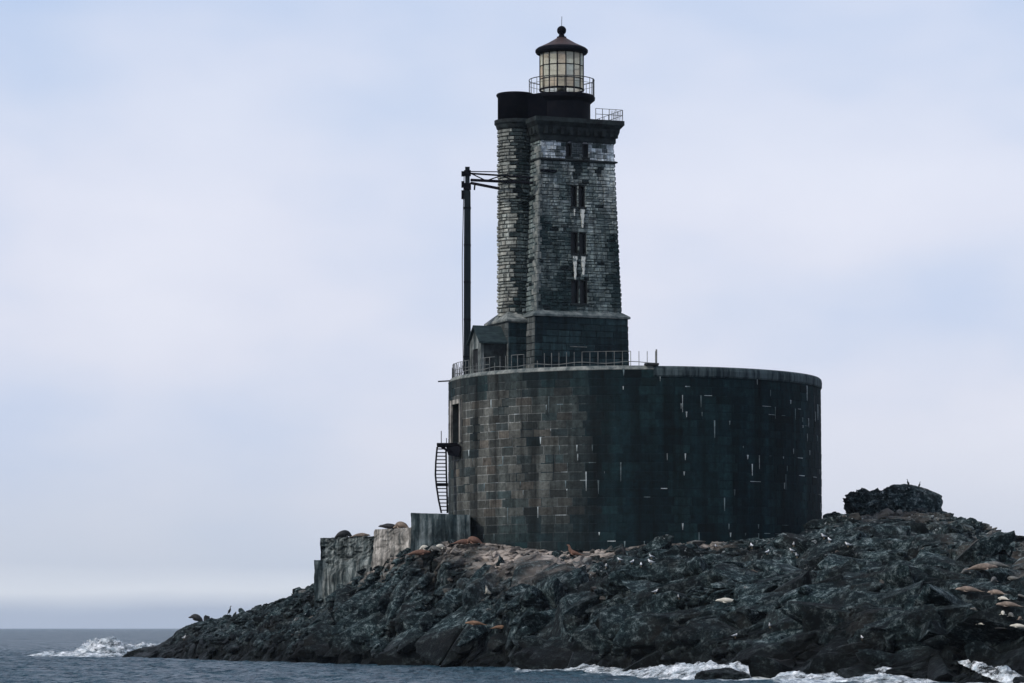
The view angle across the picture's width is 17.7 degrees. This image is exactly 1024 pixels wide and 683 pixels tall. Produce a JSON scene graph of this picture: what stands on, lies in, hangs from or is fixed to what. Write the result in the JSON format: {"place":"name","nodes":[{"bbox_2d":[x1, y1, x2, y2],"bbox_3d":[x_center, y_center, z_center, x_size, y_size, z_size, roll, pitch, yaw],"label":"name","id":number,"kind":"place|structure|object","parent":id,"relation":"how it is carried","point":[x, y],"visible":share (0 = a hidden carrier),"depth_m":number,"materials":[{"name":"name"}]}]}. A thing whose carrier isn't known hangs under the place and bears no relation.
{"place":"outdoors","nodes":[
{"label":"outdoors","id":0,"kind":"place"},
{"bbox_2d":[0,629,1003,682],"bbox_3d":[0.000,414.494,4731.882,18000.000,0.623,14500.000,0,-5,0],"label":"water","id":1,"kind":"structure","parent":0,"point":[17,663],"depth_m":175.38,"materials":[{"name":"liquid"}]},
{"bbox_2d":[27,650,122,656],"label":"sea foam","id":2,"kind":"object","parent":1,"relation":"on","point":[50,653],"visible":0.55,"depth_m":270.23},
{"bbox_2d":[74,636,159,654],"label":"sea foam","id":3,"kind":"object","parent":1,"relation":"on","point":[104,643],"visible":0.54,"depth_m":280.17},
{"bbox_2d":[122,648,154,656],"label":"shore rock","id":4,"kind":"object","parent":1,"relation":"in","point":[130,653],"visible":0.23,"depth_m":261.25,"materials":[{"name":"grey stone"}]},
{"bbox_2d":[566,660,750,679],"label":"sea foam","id":5,"kind":"object","parent":1,"relation":"on","point":[674,669],"visible":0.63,"depth_m":156.90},
{"bbox_2d":[694,667,749,679],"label":"shore rock","id":6,"kind":"object","parent":1,"relation":"in","point":[727,673],"visible":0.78,"depth_m":150.65,"materials":[{"name":"grey stone"}]},
{"bbox_2d":[771,671,936,682],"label":"sea foam","id":7,"kind":"object","parent":1,"relation":"on","point":[870,678],"visible":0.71,"depth_m":141.79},
{"bbox_2d":[958,659,1022,682],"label":"sea foam","id":8,"kind":"object","parent":1,"relation":"on","point":[1003,676],"visible":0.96,"depth_m":136.05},
{"bbox_2d":[0,0,1023,628],"label":"sky","id":9,"kind":"structure","parent":0,"point":[231,230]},
{"bbox_2d":[467,20,630,372],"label":"lighthouse tower","id":10,"kind":"structure","parent":0,"point":[559,286],"depth_m":228.42,"materials":[{"name":"stone"}]},
{"bbox_2d":[565,143,572,158],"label":"window","id":11,"kind":"structure","parent":10,"relation":"in","point":[568,145],"depth_m":228.91,"materials":[{"name":"black glass"}]},
{"bbox_2d":[570,185,578,208],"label":"window","id":12,"kind":"structure","parent":10,"relation":"in","point":[573,188],"depth_m":228.79,"materials":[{"name":"black glass"}]},
{"bbox_2d":[571,232,578,255],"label":"window","id":13,"kind":"structure","parent":10,"relation":"in","point":[574,235],"depth_m":228.29,"materials":[{"name":"black glass"}]},
{"bbox_2d":[570,280,579,304],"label":"window","id":14,"kind":"structure","parent":10,"relation":"in","point":[574,283],"depth_m":227.96,"materials":[{"name":"black glass"}]},
{"bbox_2d":[578,186,586,208],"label":"window","id":15,"kind":"structure","parent":10,"relation":"in","point":[581,189],"depth_m":229.02,"materials":[{"name":"black glass"}]},
{"bbox_2d":[579,232,587,255],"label":"window","id":16,"kind":"structure","parent":10,"relation":"in","point":[582,236],"depth_m":228.57,"materials":[{"name":"black glass"}]},
{"bbox_2d":[580,280,588,305],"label":"window","id":17,"kind":"structure","parent":10,"relation":"in","point":[583,283],"depth_m":228.24,"materials":[{"name":"black glass"}]},
{"bbox_2d":[582,144,589,159],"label":"window","id":18,"kind":"structure","parent":10,"relation":"in","point":[584,146],"depth_m":229.47,"materials":[{"name":"black glass"}]},
{"bbox_2d":[133,512,1023,682],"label":"rock island","id":19,"kind":"object","parent":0,"point":[479,559],"visible":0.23,"depth_m":215.55,"materials":[{"name":"grey stone"}]},
{"bbox_2d":[188,614,202,621],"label":"sea lion","id":20,"kind":"object","parent":19,"relation":"on","point":[196,617],"visible":0.81,"depth_m":262.91},
{"bbox_2d":[314,536,374,607],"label":"concrete wall","id":21,"kind":"structure","parent":19,"relation":"on","point":[342,560],"depth_m":229.56,"materials":[{"name":"grey concrete"}]},
{"bbox_2d":[332,530,351,537],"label":"sea lion","id":22,"kind":"object","parent":21,"relation":"on","point":[344,533],"visible":1,"depth_m":230.53},
{"bbox_2d":[351,533,369,536],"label":"sea lion","id":23,"kind":"object","parent":21,"relation":"on","point":[361,534],"visible":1,"depth_m":229.59},
{"bbox_2d":[371,527,410,571],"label":"concrete wall","id":24,"kind":"structure","parent":19,"relation":"on","point":[389,542],"depth_m":224.58,"materials":[{"name":"grey concrete"}]},
{"bbox_2d":[378,523,396,528],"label":"sea lion","id":25,"kind":"object","parent":24,"relation":"on","point":[388,526],"visible":0.87,"depth_m":226.02},
{"bbox_2d":[393,521,408,527],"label":"sea lion","id":26,"kind":"object","parent":24,"relation":"on","point":[400,524],"visible":0.99,"depth_m":225.21},
{"bbox_2d":[405,549,430,554],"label":"sea lion","id":27,"kind":"object","parent":19,"relation":"on","point":[419,552],"visible":1,"depth_m":219.28},
{"bbox_2d":[428,546,440,550],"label":"sea lion","id":28,"kind":"object","parent":19,"relation":"on","point":[433,548],"visible":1,"depth_m":217.91},
{"bbox_2d":[410,513,470,550],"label":"concrete wall","id":29,"kind":"structure","parent":19,"relation":"on","point":[427,528],"depth_m":221.34,"materials":[{"name":"grey concrete"}]},
{"bbox_2d":[436,544,445,548],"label":"sea lion","id":30,"kind":"object","parent":19,"relation":"on","point":[440,546],"visible":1,"depth_m":218.27},
{"bbox_2d":[451,539,469,543],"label":"sea lion","id":31,"kind":"object","parent":19,"relation":"on","point":[462,541],"visible":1,"depth_m":218.48},
{"bbox_2d":[465,621,484,624],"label":"sea lion","id":32,"kind":"object","parent":19,"relation":"on","point":[474,623],"visible":1,"depth_m":197.05},
{"bbox_2d":[467,536,484,543],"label":"sea lion","id":33,"kind":"object","parent":19,"relation":"on","point":[473,539],"visible":1,"depth_m":218.57},
{"bbox_2d":[489,625,503,628],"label":"sea lion","id":34,"kind":"object","parent":19,"relation":"on","point":[499,627],"visible":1,"depth_m":195.69},
{"bbox_2d":[567,545,582,554],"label":"sea lion","id":35,"kind":"object","parent":19,"relation":"on","point":[572,552],"visible":1,"depth_m":212.64},
{"bbox_2d":[148,510,1023,682],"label":"rock outcrops","id":36,"kind":"object","parent":19,"relation":"on","point":[799,605],"visible":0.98,"depth_m":179.56,"materials":[{"name":"grey stone"}]},
{"bbox_2d":[438,349,821,551],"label":"stone pier","id":37,"kind":"structure","parent":19,"relation":"on","point":[583,458],"depth_m":218.61,"materials":[{"name":"stone"}]},
{"bbox_2d":[435,431,460,512],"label":"iron stair","id":38,"kind":"object","parent":37,"relation":"attached to","point":[452,449],"visible":1,"depth_m":225.45,"materials":[{"name":"black metal"}]},
{"bbox_2d":[450,399,461,442],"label":"doorway","id":39,"kind":"structure","parent":37,"relation":"in","point":[455,405],"depth_m":227.35,"materials":[{"name":"stone"}]},
{"bbox_2d":[461,167,533,373],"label":"derrick mast","id":40,"kind":"object","parent":37,"relation":"on","point":[466,173],"visible":0.98,"depth_m":228.69,"materials":[{"name":"black metal"}]},
{"bbox_2d":[261,507,1023,642],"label":"rock rubble","id":41,"kind":"object","parent":19,"relation":"on","point":[597,558],"visible":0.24,"depth_m":213.93,"materials":[{"name":"grey stone"}]},
{"bbox_2d":[716,598,732,602],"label":"sea lion","id":42,"kind":"object","parent":19,"relation":"on","point":[725,600],"visible":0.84,"depth_m":167.84},
{"bbox_2d":[843,488,894,515],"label":"boulder","id":43,"kind":"object","parent":19,"relation":"on","point":[862,501],"visible":0.62,"depth_m":236.21,"materials":[{"name":"black stone"}]},
{"bbox_2d":[882,484,942,512],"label":"boulder","id":44,"kind":"object","parent":19,"relation":"on","point":[907,497],"visible":0.48,"depth_m":237.03,"materials":[{"name":"grey stone"}]},
{"bbox_2d":[961,568,970,572],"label":"sea lion","id":45,"kind":"object","parent":19,"relation":"on","point":[965,571],"visible":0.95,"depth_m":174.16},
{"bbox_2d":[956,586,984,591],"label":"sea lion","id":46,"kind":"object","parent":19,"relation":"on","point":[967,589],"visible":1,"depth_m":149.18},
{"bbox_2d":[965,563,996,569],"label":"sea lion","id":47,"kind":"object","parent":19,"relation":"on","point":[984,566],"visible":1,"depth_m":161.89},
{"bbox_2d":[987,589,1003,594],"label":"sea lion","id":48,"kind":"object","parent":19,"relation":"on","point":[995,591],"visible":1,"depth_m":142.92},
{"bbox_2d":[987,561,1010,566],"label":"sea lion","id":49,"kind":"object","parent":19,"relation":"on","point":[998,564],"visible":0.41,"depth_m":173.32},
{"bbox_2d":[998,596,1008,599],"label":"sea lion","id":50,"kind":"object","parent":19,"relation":"on","point":[1002,598],"visible":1,"depth_m":142.27},
{"bbox_2d":[996,601,1023,606],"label":"sea lion","id":51,"kind":"object","parent":19,"relation":"on","point":[1007,604],"visible":1,"depth_m":140.44},
{"bbox_2d":[1007,576,1017,579],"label":"sea lion","id":52,"kind":"object","parent":19,"relation":"on","point":[1011,577],"visible":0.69,"depth_m":170.93},
{"bbox_2d":[1010,624,1023,627],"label":"sea lion","id":53,"kind":"object","parent":19,"relation":"on","point":[1017,625],"visible":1,"depth_m":139.76}
]}

